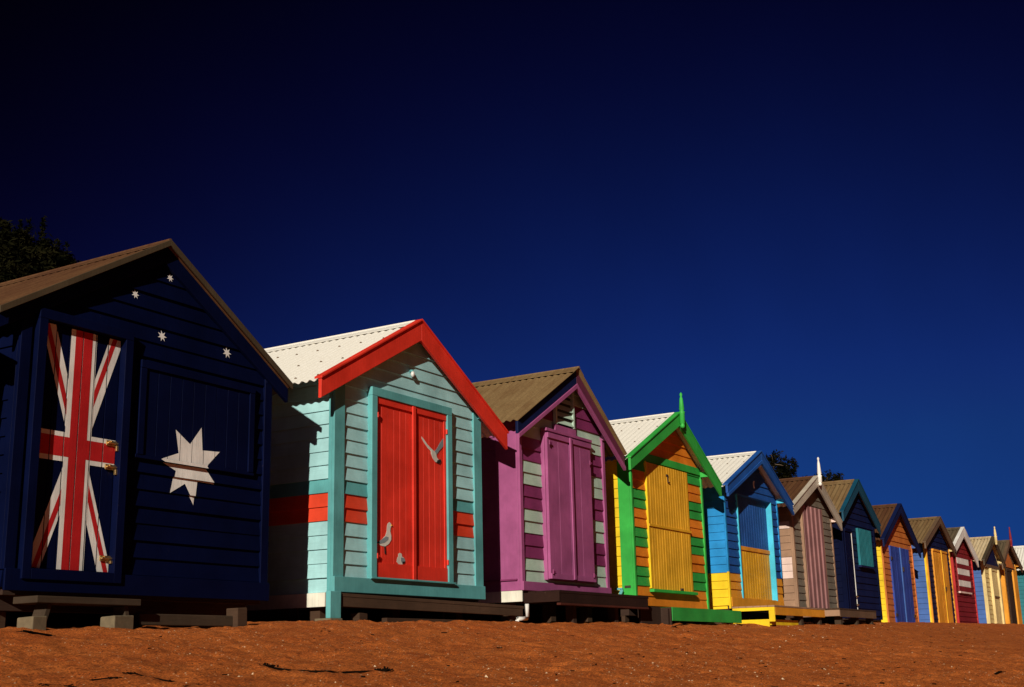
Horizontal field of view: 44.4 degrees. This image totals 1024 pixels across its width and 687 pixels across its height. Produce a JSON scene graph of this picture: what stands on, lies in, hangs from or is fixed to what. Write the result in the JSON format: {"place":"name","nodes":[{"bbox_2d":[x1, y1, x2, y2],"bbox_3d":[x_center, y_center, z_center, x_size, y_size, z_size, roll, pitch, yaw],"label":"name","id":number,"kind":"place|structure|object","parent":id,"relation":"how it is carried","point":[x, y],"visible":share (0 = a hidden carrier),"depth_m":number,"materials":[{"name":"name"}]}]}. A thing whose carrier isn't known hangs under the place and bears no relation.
{"place":"outdoors","nodes":[
{"label":"outdoors","id":0,"kind":"place"},
{"bbox_2d":[0,619,1023,686],"bbox_3d":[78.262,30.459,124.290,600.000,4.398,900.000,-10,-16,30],"label":"sand","id":1,"kind":"structure","parent":0,"point":[77,656],"depth_m":6.97,"materials":[{"name":"orange sand"}]},
{"bbox_2d":[17,616,46,630],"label":"concrete block","id":2,"kind":"structure","parent":1,"relation":"on","point":[36,622],"depth_m":6.65,"materials":[{"name":"grey concrete"}]},
{"bbox_2d":[17,630,55,635],"bbox_3d":[-2.406,1.472,6.379,0.065,0.031,0.282,-6,-15,16],"label":"seaweed strand","id":3,"kind":"object","parent":1,"relation":"on","point":[31,632],"visible":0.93,"depth_m":6.35},
{"bbox_2d":[0,215,81,282],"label":"coastal tree","id":4,"kind":"object","parent":1,"relation":"on","point":[22,254],"visible":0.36,"depth_m":24.23,"materials":[{"name":"green plant"}]},
{"bbox_2d":[13,595,140,618],"bbox_3d":[-2.429,1.534,7.032,0.200,0.211,0.725,-10,-16,30],"label":"plank step","id":5,"kind":"object","parent":1,"relation":"on","point":[44,604],"visible":0.59,"depth_m":6.92,"materials":[{"name":"wood"}]},
{"bbox_2d":[38,677,122,686],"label":"seaweed strand","id":6,"kind":"object","parent":1,"relation":"on","point":[89,679],"visible":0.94,"depth_m":4.11},
{"bbox_2d":[100,615,133,628],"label":"concrete block","id":7,"kind":"structure","parent":1,"relation":"on","point":[122,621],"depth_m":7.10,"materials":[{"name":"grey concrete"}]},
{"bbox_2d":[0,238,292,627],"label":"beach hut","id":8,"kind":"object","parent":1,"relation":"on","point":[139,385],"visible":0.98,"depth_m":7.82,"materials":[{"name":"blue wood"}]},
{"bbox_2d":[31,323,120,571],"bbox_3d":[-2.582,0.619,7.408,0.040,1.418,0.579,-10,-16,30],"label":"door","id":9,"kind":"structure","parent":8,"relation":"in","point":[74,495],"depth_m":7.40,"materials":[{"name":"wood"}]},
{"bbox_2d":[122,672,199,684],"bbox_3d":[-1.191,1.164,4.359,0.335,0.055,0.089,10,-18,-39],"label":"seaweed strand","id":10,"kind":"object","parent":1,"relation":"on","point":[130,673],"visible":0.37,"depth_m":4.31},
{"bbox_2d":[133,613,232,626],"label":"timber beam","id":11,"kind":"structure","parent":1,"relation":"on","point":[176,620],"depth_m":7.65,"materials":[{"name":"wood"}]},
{"bbox_2d":[226,607,246,626],"bbox_3d":[-1.768,1.785,8.063,0.100,0.174,0.095,-10,-16,30],"label":"timber stump","id":12,"kind":"object","parent":1,"relation":"on","point":[239,615],"visible":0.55,"depth_m":8.04,"materials":[{"name":"brown wood"}]},
{"bbox_2d":[259,663,392,673],"bbox_3d":[-0.767,1.345,5.200,0.572,0.057,0.220,4,-15,-19],"label":"seaweed strand","id":13,"kind":"object","parent":1,"relation":"on","point":[384,669],"visible":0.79,"depth_m":5.16},
{"bbox_2d":[246,319,523,622],"bbox_3d":[-1.805,1.257,10.888,3.100,2.625,2.643,-10,-16,30],"label":"beach hut","id":14,"kind":"object","parent":1,"relation":"on","point":[375,500],"visible":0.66,"depth_m":9.90,"materials":[{"name":"wood"}]},
{"bbox_2d":[377,397,416,579],"bbox_3d":[-0.934,1.155,9.983,0.062,1.412,0.517,-10,-16,30],"label":"door leaf","id":15,"kind":"structure","parent":14,"relation":"in","point":[394,545],"depth_m":10.00,"materials":[{"name":"red wood"}]},
{"bbox_2d":[411,407,448,581],"bbox_3d":[-0.684,1.250,10.380,0.062,1.412,0.490,-10,-16,30],"label":"door leaf","id":16,"kind":"structure","parent":14,"relation":"in","point":[432,562],"depth_m":10.40,"materials":[{"name":"red wood"}]},
{"bbox_2d":[445,366,648,622],"bbox_3d":[-0.464,1.712,13.005,3.132,2.703,2.264,-10,-16,30],"label":"beach hut","id":17,"kind":"object","parent":1,"relation":"on","point":[545,536],"visible":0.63,"depth_m":12.12,"materials":[{"name":"wood"}]},
{"bbox_2d":[544,432,576,580],"bbox_3d":[0.470,1.578,12.159,0.062,1.395,0.455,-10,-16,30],"label":"door leaf","id":18,"kind":"structure","parent":17,"relation":"in","point":[556,446],"depth_m":12.14,"materials":[{"name":"purple wood"}]},
{"bbox_2d":[568,439,596,582],"bbox_3d":[0.695,1.664,12.518,0.062,1.395,0.460,-10,-16,30],"label":"door leaf","id":19,"kind":"structure","parent":17,"relation":"in","point":[582,463],"depth_m":12.53,"materials":[{"name":"purple wood"}]},
{"bbox_2d":[148,624,985,686],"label":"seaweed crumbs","id":20,"kind":"object","parent":1,"relation":"on","point":[686,652],"visible":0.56,"depth_m":7.86,"materials":[{"name":"brown plant"}]},
{"bbox_2d":[129,624,1023,686],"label":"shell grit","id":21,"kind":"object","parent":1,"relation":"on","point":[579,660],"visible":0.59,"depth_m":6.71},
{"bbox_2d":[576,392,741,624],"bbox_3d":[0.768,2.095,14.972,3.150,2.810,2.760,-10,-16,30],"label":"beach hut","id":22,"kind":"object","parent":1,"relation":"on","point":[656,528],"visible":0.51,"depth_m":14.18,"materials":[{"name":"multicoloured wood"}]},
{"bbox_2d":[680,450,824,626],"bbox_3d":[2.281,2.776,17.188,3.310,2.410,2.452,-10,-16,30],"label":"beach hut","id":23,"kind":"object","parent":1,"relation":"on","point":[743,554],"visible":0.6,"depth_m":16.46,"materials":[{"name":"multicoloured wood"}]},
{"bbox_2d":[737,496,771,599],"bbox_3d":[3.195,2.731,16.717,0.045,1.323,1.238,-10,-16,30],"label":"door","id":24,"kind":"structure","parent":23,"relation":"in","point":[755,552],"depth_m":16.77,"materials":[{"name":"wood"}]},
{"bbox_2d":[766,449,798,478],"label":"coastal tree","id":25,"kind":"object","parent":1,"relation":"on","point":[784,469],"visible":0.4,"depth_m":41.59,"materials":[{"name":"green plant"}]},
{"bbox_2d":[806,469,843,481],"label":"coastal tree","id":26,"kind":"object","parent":1,"relation":"on","point":[836,477],"visible":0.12,"depth_m":46.06,"materials":[{"name":"green plant"}]},
{"bbox_2d":[775,457,876,624],"bbox_3d":[3.576,3.143,19.265,3.330,2.600,2.287,-10,-16,30],"label":"beach hut","id":27,"kind":"object","parent":1,"relation":"on","point":[809,579],"visible":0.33,"depth_m":18.46,"materials":[{"name":"wood"}]},
{"bbox_2d":[802,505,828,608],"bbox_3d":[4.494,3.168,18.622,0.037,1.485,0.870,-10,-16,30],"label":"door","id":28,"kind":"structure","parent":27,"relation":"in","point":[812,517],"depth_m":18.61,"materials":[{"name":"wood"}]},
{"bbox_2d":[822,479,882,622],"bbox_3d":[4.606,3.671,21.341,2.852,2.490,2.119,-10,-16,30],"label":"beach hut","id":29,"kind":"object","parent":1,"relation":"on","point":[856,566],"visible":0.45,"depth_m":20.60,"materials":[{"name":"blue wood"}]},
{"bbox_2d":[843,528,858,608],"bbox_3d":[5.418,3.622,20.038,0.076,1.330,0.345,-10,-16,30],"label":"door","id":30,"kind":"structure","parent":29,"relation":"in","point":[847,532],"depth_m":20.03,"materials":[{"name":"blue wood"}]},
{"bbox_2d":[872,503,920,622],"bbox_3d":[5.856,4.216,23.288,2.872,2.296,2.528,-10,-16,30],"label":"beach hut","id":31,"kind":"object","parent":1,"relation":"on","point":[897,544],"visible":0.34,"depth_m":22.51,"materials":[{"name":"orange paint"}]},
{"bbox_2d":[888,546,907,621],"bbox_3d":[6.858,4.286,22.322,0.050,1.340,0.678,-10,-16,30],"label":"door leaf","id":32,"kind":"structure","parent":31,"relation":"in","point":[899,599],"depth_m":22.32,"materials":[{"name":"wood"}]},
{"bbox_2d":[900,548,915,622],"bbox_3d":[7.202,4.416,22.869,0.050,1.340,0.680,-10,-16,30],"label":"door leaf","id":33,"kind":"structure","parent":31,"relation":"in","point":[911,615],"depth_m":22.89,"materials":[{"name":"wood"}]},
{"bbox_2d":[908,516,956,622],"bbox_3d":[7.426,4.805,25.799,2.862,2.316,2.587,-10,-16,30],"label":"beach hut","id":34,"kind":"object","parent":1,"relation":"on","point":[934,585],"visible":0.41,"depth_m":24.89,"materials":[{"name":"blue wood"}]},
{"bbox_2d":[931,549,948,622],"bbox_3d":[8.514,4.843,24.962,0.065,1.480,0.630,-10,-16,30],"label":"door leaf","id":35,"kind":"structure","parent":34,"relation":"in","point":[936,562],"depth_m":24.95,"materials":[{"name":"orange wood"}]},
{"bbox_2d":[940,551,953,622],"bbox_3d":[8.809,4.957,25.436,0.060,1.480,0.590,-10,-16,30],"label":"door leaf","id":36,"kind":"structure","parent":34,"relation":"in","point":[944,554],"depth_m":25.48,"materials":[{"name":"wood"}]},
{"bbox_2d":[946,527,978,622],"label":"beach hut","id":37,"kind":"object","parent":1,"relation":"on","point":[964,587],"visible":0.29,"depth_m":26.99,"materials":[{"name":"red wood"}]},
{"bbox_2d":[969,526,1005,623],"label":"beach hut","id":38,"kind":"object","parent":1,"relation":"on","point":[988,590],"visible":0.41,"depth_m":29.20,"materials":[{"name":"yellow wood"}]},
{"bbox_2d":[992,569,1002,623],"bbox_3d":[11.413,6.003,29.562,0.060,1.360,0.750,-10,-16,30],"label":"door","id":39,"kind":"structure","parent":38,"relation":"in","point":[995,580],"depth_m":29.64,"materials":[{"name":"beige wood"}]},
{"bbox_2d":[997,527,1022,623],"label":"beach hut","id":40,"kind":"object","parent":1,"relation":"on","point":[1011,596],"visible":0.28,"depth_m":31.32,"materials":[{"name":"orange paint"}]},
{"bbox_2d":[1005,569,1017,623],"bbox_3d":[12.423,6.347,31.195,0.046,1.450,0.650,-10,-16,30],"label":"door","id":41,"kind":"structure","parent":40,"relation":"in","point":[1008,572],"depth_m":31.13,"materials":[{"name":"brown wood"}]},
{"bbox_2d":[1013,546,1023,623],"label":"beach hut","id":42,"kind":"object","parent":1,"relation":"on","point":[1019,550],"visible":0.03,"depth_m":33.42,"materials":[{"name":"teal wood"}]},
{"bbox_2d":[0,0,1023,545],"label":"sky","id":43,"kind":"structure","parent":0,"point":[801,222],"materials":[{"name":"blue"}]}
]}

